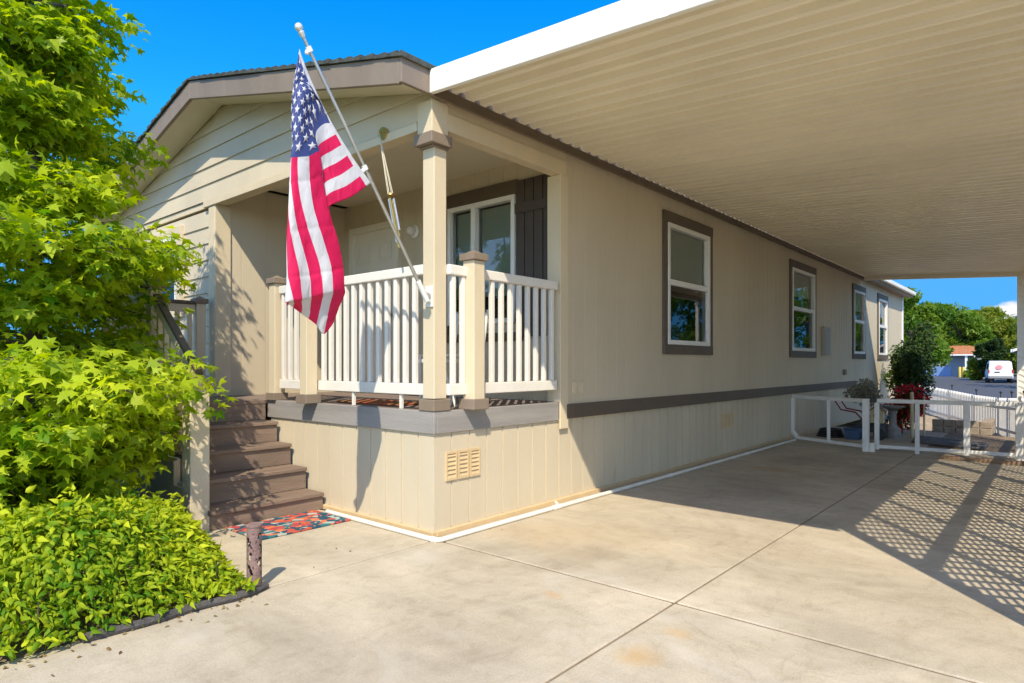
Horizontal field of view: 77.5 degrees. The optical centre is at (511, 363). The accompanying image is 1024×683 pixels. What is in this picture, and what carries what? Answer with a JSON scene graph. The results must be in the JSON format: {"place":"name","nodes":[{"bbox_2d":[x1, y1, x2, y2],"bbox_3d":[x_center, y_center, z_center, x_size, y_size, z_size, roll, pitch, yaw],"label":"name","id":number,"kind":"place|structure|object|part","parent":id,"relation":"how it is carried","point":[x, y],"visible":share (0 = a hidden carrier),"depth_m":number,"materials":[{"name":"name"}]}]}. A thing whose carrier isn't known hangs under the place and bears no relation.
{"place":"outdoors","nodes":[
{"label":"outdoors","id":0,"kind":"place"},
{"bbox_2d":[418,359,458,406],"bbox_3d":[-0.640,0.163,5.458,0.430,0.406,0.430,0,0,41],"label":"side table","id":1,"kind":"object","parent":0,"point":[447,378],"visible":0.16,"depth_m":5.40,"materials":[{"name":"white plastic"}]},
{"bbox_2d":[0,0,1016,337],"label":"sky","id":2,"kind":"structure","parent":0,"point":[187,38],"materials":[{"name":"blue"}]},
{"bbox_2d":[0,426,1023,682],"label":"driveway","id":3,"kind":"structure","parent":0,"point":[916,560],"depth_m":3.67,"materials":[{"name":"concrete"}]},
{"bbox_2d":[81,582,268,642],"bbox_3d":[-1.722,1.298,3.373,0.090,0.054,0.946,0,0,41],"label":"garden edging","id":4,"kind":"object","parent":3,"relation":"on","point":[165,616],"visible":0.94,"depth_m":3.30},
{"bbox_2d":[100,279,323,531],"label":"porch steps","id":5,"kind":"structure","parent":3,"relation":"on","point":[199,489],"depth_m":5.62,"materials":[{"name":"brown wood"}]},
{"bbox_2d":[246,522,262,585],"bbox_3d":[-1.511,1.127,3.738,0.100,0.385,0.100,0,0,41],"label":"garden lantern","id":6,"kind":"object","parent":3,"relation":"on","point":[254,529],"visible":0.86,"depth_m":3.71,"materials":[{"name":"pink metal"}]},
{"bbox_2d":[225,510,349,539],"bbox_3d":[-1.825,1.312,5.230,0.540,0.012,0.810,0,0,41],"label":"door mat","id":7,"kind":"object","parent":3,"relation":"on","point":[289,524],"depth_m":5.22,"materials":[{"name":"multicoloured fabric"}]},
{"bbox_2d":[3,470,711,676],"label":"leaf litter","id":8,"kind":"object","parent":3,"relation":"on","point":[107,648],"visible":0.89,"depth_m":2.98,"materials":[{"name":"brown plant"}]},
{"bbox_2d":[89,50,915,536],"bbox_3d":[3.054,-0.869,14.249,7.315,4.378,19.790,0,0,41],"label":"manufactured home","id":9,"kind":"object","parent":3,"relation":"on","point":[689,332],"visible":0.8,"depth_m":6.98,"materials":[{"name":"beige paint"}]},
{"bbox_2d":[147,225,184,317],"bbox_3d":[-4.343,-1.140,8.291,1.090,1.120,0.370,0,0,41],"label":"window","id":10,"kind":"structure","parent":9,"relation":"in","point":[180,229],"depth_m":7.90,"materials":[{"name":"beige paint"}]},
{"bbox_2d":[266,264,422,408],"bbox_3d":[-1.593,-0.268,5.725,2.324,1.261,0.258,0,0,41],"label":"porch railing","id":11,"kind":"object","parent":9,"relation":"on","point":[308,384],"visible":0.8,"depth_m":5.61,"materials":[{"name":"white paint"}]},
{"bbox_2d":[295,22,432,306],"bbox_3d":[-0.977,-1.290,4.437,0.105,1.700,1.182,0,0,37],"label":"flagpole","id":12,"kind":"object","parent":9,"relation":"attached to","point":[426,292],"visible":1,"depth_m":4.41,"materials":[{"name":"metal"}]},
{"bbox_2d":[285,49,370,333],"bbox_3d":[-1.220,-1.089,4.206,0.186,1.778,0.641,0,0,41],"label":"american flag","id":13,"kind":"object","parent":12,"relation":"hanging from","point":[326,172],"visible":1,"depth_m":4.07,"materials":[{"name":"multicoloured fabric"}]},
{"bbox_2d":[349,221,397,382],"bbox_3d":[-1.762,-0.708,8.156,1.000,2.143,0.130,0,0,41],"label":"door","id":14,"kind":"structure","parent":9,"relation":"in","point":[374,247],"depth_m":8.18,"materials":[{"name":"beige paint"}]},
{"bbox_2d":[336,399,418,405],"bbox_3d":[-1.209,0.356,5.947,0.900,0.013,0.400,0,0,41],"label":"porch mat","id":15,"kind":"object","parent":9,"relation":"on","point":[380,402],"visible":0.71,"depth_m":5.83,"materials":[{"name":"brown fabric"}]},
{"bbox_2d":[378,127,400,247],"bbox_3d":[-0.983,-1.417,5.100,0.070,1.025,0.345,0,0,-41],"label":"wind chime","id":16,"kind":"object","parent":9,"relation":"hanging from","point":[382,133],"visible":0.98,"depth_m":5.07,"materials":[{"name":"beige metal"}]},
{"bbox_2d":[419,309,488,405],"bbox_3d":[-0.532,-0.072,5.890,0.424,0.872,0.498,0,0,41],"label":"patio chair","id":17,"kind":"object","parent":9,"relation":"on","point":[447,355],"visible":0.24,"depth_m":5.90,"materials":[{"name":"white plastic"}]},
{"bbox_2d":[446,179,523,342],"bbox_3d":[-0.090,-0.805,7.191,1.395,2.350,0.815,0,0,41],"label":"window","id":18,"kind":"structure","parent":9,"relation":"in","point":[491,230],"depth_m":6.95,"materials":[{"name":"brown paint"}]},
{"bbox_2d":[446,250,557,409],"bbox_3d":[-0.011,-0.278,5.491,0.175,1.281,1.410,0,0,41],"label":"porch railing","id":19,"kind":"object","parent":9,"relation":"on","point":[472,387],"visible":1,"depth_m":5.36,"materials":[{"name":"white paint"}]},
{"bbox_2d":[662,209,712,354],"bbox_3d":[2.249,-0.987,8.201,0.106,1.735,1.417,0,0,41],"label":"window","id":20,"kind":"structure","parent":9,"relation":"in","point":[687,244],"depth_m":8.21,"materials":[{"name":"brown paint"}]},
{"bbox_2d":[789,259,816,357],"bbox_3d":[5.382,-0.987,11.847,0.106,1.735,1.573,0,0,41],"label":"window","id":21,"kind":"structure","parent":9,"relation":"in","point":[802,277],"depth_m":11.91,"materials":[{"name":"brown paint"}]},
{"bbox_2d":[852,283,865,358],"bbox_3d":[8.204,-0.987,15.131,0.106,1.735,1.260,0,0,41],"label":"window","id":22,"kind":"structure","parent":9,"relation":"in","point":[857,290],"depth_m":15.27,"materials":[{"name":"brown paint"}]},
{"bbox_2d":[877,293,887,359],"bbox_3d":[9.928,-0.987,17.137,0.106,1.735,1.270,0,0,41],"label":"window","id":23,"kind":"structure","parent":9,"relation":"in","point":[882,300],"depth_m":17.30,"materials":[{"name":"brown paint"}]},
{"bbox_2d":[0,433,1014,682],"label":"driveway joints","id":24,"kind":"object","parent":3,"relation":"on","point":[1002,445],"depth_m":3.52,"materials":[{"name":"grey concrete"}]},
{"bbox_2d":[325,439,796,542],"bbox_3d":[1.623,1.286,8.284,1.469,0.081,8.323,0,0,41],"label":"drain pipe","id":25,"kind":"object","parent":3,"relation":"on","point":[434,539],"visible":1,"depth_m":5.50,"materials":[{"name":"white plastic"}]},
{"bbox_2d":[430,0,1023,401],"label":"carport","id":26,"kind":"object","parent":3,"relation":"on","point":[875,139],"visible":1,"depth_m":5.03,"materials":[{"name":"beige metal"}]},
{"bbox_2d":[791,395,869,451],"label":"pipe gate","id":27,"kind":"structure","parent":3,"relation":"on","point":[864,445],"depth_m":10.04,"materials":[{"name":"white metal"}]},
{"bbox_2d":[816,427,844,437],"bbox_3d":[5.782,1.243,11.581,0.467,0.155,0.423,0,0,41],"label":"hose coil","id":28,"kind":"object","parent":3,"relation":"on","point":[834,432],"visible":0.89,"depth_m":11.45,"materials":[{"name":"black plastic"}]},
{"bbox_2d":[843,427,861,439],"bbox_3d":[6.002,1.222,11.208,0.280,0.195,0.240,0,0,41],"label":"storage box","id":29,"kind":"object","parent":3,"relation":"on","point":[851,433],"visible":0.84,"depth_m":11.12,"materials":[{"name":"blue plastic"}]},
{"bbox_2d":[835,401,887,439],"bbox_3d":[6.298,0.973,11.467,0.869,0.694,0.650,0,0,41],"label":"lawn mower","id":30,"kind":"object","parent":3,"relation":"on","point":[883,428],"visible":0.44,"depth_m":11.25,"materials":[{"name":"red"}]},
{"bbox_2d":[841,377,882,406],"bbox_3d":[6.950,0.807,12.534,0.710,1.112,0.707,0,0,-12],"label":"pale bush","id":31,"kind":"object","parent":3,"relation":"on","point":[862,389],"visible":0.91,"depth_m":12.41,"materials":[{"name":"green plant"}]},
{"bbox_2d":[869,443,874,451],"bbox_3d":[5.421,1.255,9.611,0.100,0.130,0.097,0,0,41],"label":"gate stop","id":32,"kind":"object","parent":3,"relation":"on","point":[871,447],"visible":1,"depth_m":9.57,"materials":[{"name":"white plastic"}]},
{"bbox_2d":[870,405,886,424],"bbox_3d":[6.399,1.015,11.164,0.250,0.611,0.220,0,0,41],"label":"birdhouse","id":33,"kind":"object","parent":3,"relation":"on","point":[882,410],"visible":0.62,"depth_m":11.12,"materials":[{"name":"beige paint"}]},
{"bbox_2d":[881,405,904,438],"bbox_3d":[6.791,1.032,11.374,0.390,0.575,0.390,0,0,41],"label":"birdbath","id":34,"kind":"object","parent":3,"relation":"on","point":[893,431],"visible":0.95,"depth_m":11.30,"materials":[{"name":"grey concrete"}]},
{"bbox_2d":[879,383,932,432],"bbox_3d":[7.414,0.856,12.166,1.030,1.018,0.941,0,0,41],"label":"flowering bush","id":35,"kind":"object","parent":3,"relation":"on","point":[903,415],"visible":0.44,"depth_m":11.95,"materials":[{"name":"red plant"}]},
{"bbox_2d":[910,392,913,438],"bbox_3d":[7.093,0.905,11.312,0.060,0.830,0.060,0,0,41],"label":"garden stake","id":36,"kind":"object","parent":3,"relation":"on","point":[911,417],"visible":1,"depth_m":11.29,"materials":[{"name":"beige paint"}]},
{"bbox_2d":[923,396,924,435],"bbox_3d":[7.288,0.941,11.277,0.033,0.758,0.033,0,0,18],"label":"garden stake","id":37,"kind":"object","parent":3,"relation":"on","point":[923,417],"visible":0.89,"depth_m":11.27,"materials":[{"name":"beige paint"}]},
{"bbox_2d":[874,399,1023,460],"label":"pipe gate","id":38,"kind":"structure","parent":3,"relation":"on","point":[1018,454],"depth_m":9.01,"materials":[{"name":"white metal"}]},
{"bbox_2d":[911,435,988,449],"bbox_3d":[7.125,1.272,10.395,0.692,0.066,1.234,0,0,-33],"label":"boards pile","id":39,"kind":"object","parent":3,"relation":"on","point":[950,442],"visible":0.83,"depth_m":10.34,"materials":[{"name":"grey wood"}]},
{"bbox_2d":[939,455,1023,465],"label":"timber strip","id":40,"kind":"object","parent":3,"relation":"on","point":[985,460],"visible":1,"depth_m":8.56,"materials":[{"name":"brown wood"}]},
{"bbox_2d":[840,413,1004,436],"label":"dirt yard","id":41,"kind":"structure","parent":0,"point":[928,421],"depth_m":18.07,"materials":[{"name":"beige soil"}]},
{"bbox_2d":[881,344,904,398],"bbox_3d":[10.092,0.637,16.674,0.771,2.368,0.633,0,0,-11],"label":"light shrub","id":42,"kind":"object","parent":41,"relation":"on","point":[892,381],"visible":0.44,"depth_m":16.66,"materials":[{"name":"green plant"}]},
{"bbox_2d":[888,320,937,419],"bbox_3d":[10.152,0.353,16.180,1.114,2.937,1.267,0,0,41],"label":"tree","id":43,"kind":"object","parent":41,"relation":"on","point":[911,366],"visible":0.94,"depth_m":15.96,"materials":[{"name":"green plant"}]},
{"bbox_2d":[932,418,995,435],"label":"planter wall","id":44,"kind":"structure","parent":41,"relation":"on","point":[987,426],"depth_m":12.25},
{"bbox_2d":[918,383,1023,436],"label":"picket fence","id":45,"kind":"object","parent":41,"relation":"on","point":[1005,420],"visible":0.58,"depth_m":16.90,"materials":[{"name":"white paint"}]},
{"bbox_2d":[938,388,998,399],"bbox_3d":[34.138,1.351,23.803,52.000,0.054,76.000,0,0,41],"label":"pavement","id":46,"kind":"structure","parent":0,"point":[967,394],"depth_m":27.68,"materials":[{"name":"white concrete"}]},
{"bbox_2d":[921,374,1016,398],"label":"street","id":47,"kind":"structure","parent":0,"point":[991,389],"depth_m":37.30,"materials":[{"name":"grey asphalt"}]},
{"bbox_2d":[926,345,975,376],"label":"orange roof house","id":48,"kind":"structure","parent":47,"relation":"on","point":[961,355],"depth_m":67.27,"materials":[{"name":"blue paint"}]},
{"bbox_2d":[962,369,969,377],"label":"street shrub","id":49,"kind":"object","parent":47,"relation":"on","point":[965,374],"visible":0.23,"depth_m":61.18,"materials":[{"name":"green plant"}]},
{"bbox_2d":[966,356,984,379],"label":"street shrub","id":50,"kind":"object","parent":47,"relation":"on","point":[972,368],"visible":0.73,"depth_m":51.01,"materials":[{"name":"green plant"}]},
{"bbox_2d":[985,361,1013,382],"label":"parked van","id":51,"kind":"object","parent":47,"relation":"on","point":[999,370],"visible":1,"depth_m":43.90,"materials":[{"name":"white paint"}]},
{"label":"rear door","id":52,"kind":"part","parent":51,"relation":"part of","materials":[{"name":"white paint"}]},
{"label":"planting bed","id":53,"kind":"structure","parent":0,"visible":0},
{"bbox_2d":[0,0,238,512],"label":"sweetgum tree","id":54,"kind":"object","parent":53,"relation":"on","point":[57,97],"visible":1,"depth_m":4.49,"materials":[{"name":"green plant"}]},
{"bbox_2d":[0,476,259,660],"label":"hedge","id":55,"kind":"object","parent":53,"relation":"on","point":[109,536],"visible":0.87,"depth_m":3.19,"materials":[{"name":"green plant"}]},
{"label":"ground","id":56,"kind":"structure","parent":0,"visible":0},
{"bbox_2d":[904,287,956,367],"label":"shade tree","id":57,"kind":"object","parent":56,"relation":"on","point":[937,314],"visible":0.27,"depth_m":42.87,"materials":[{"name":"green plant"}]},
{"bbox_2d":[919,302,996,346],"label":"shade tree","id":58,"kind":"object","parent":56,"relation":"on","point":[971,328],"visible":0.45,"depth_m":70.15,"materials":[{"name":"green plant"}]},
{"bbox_2d":[950,305,1009,342],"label":"shade tree","id":59,"kind":"object","parent":56,"relation":"on","point":[991,312],"visible":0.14,"depth_m":78.76,"materials":[{"name":"green plant"}]},
{"bbox_2d":[971,337,1007,380],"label":"shade tree","id":60,"kind":"object","parent":56,"relation":"on","point":[994,349],"visible":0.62,"depth_m":49.60,"materials":[{"name":"green plant"}]},
{"bbox_2d":[983,314,1016,373],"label":"shade tree","id":61,"kind":"object","parent":56,"relation":"on","point":[1000,326],"visible":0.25,"depth_m":73.73,"materials":[{"name":"green plant"}]},
{"bbox_2d":[1004,319,1016,365],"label":"shade tree","id":62,"kind":"object","parent":56,"relation":"on","point":[1012,357],"visible":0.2,"depth_m":68.25,"materials":[{"name":"green plant"}]}
]}

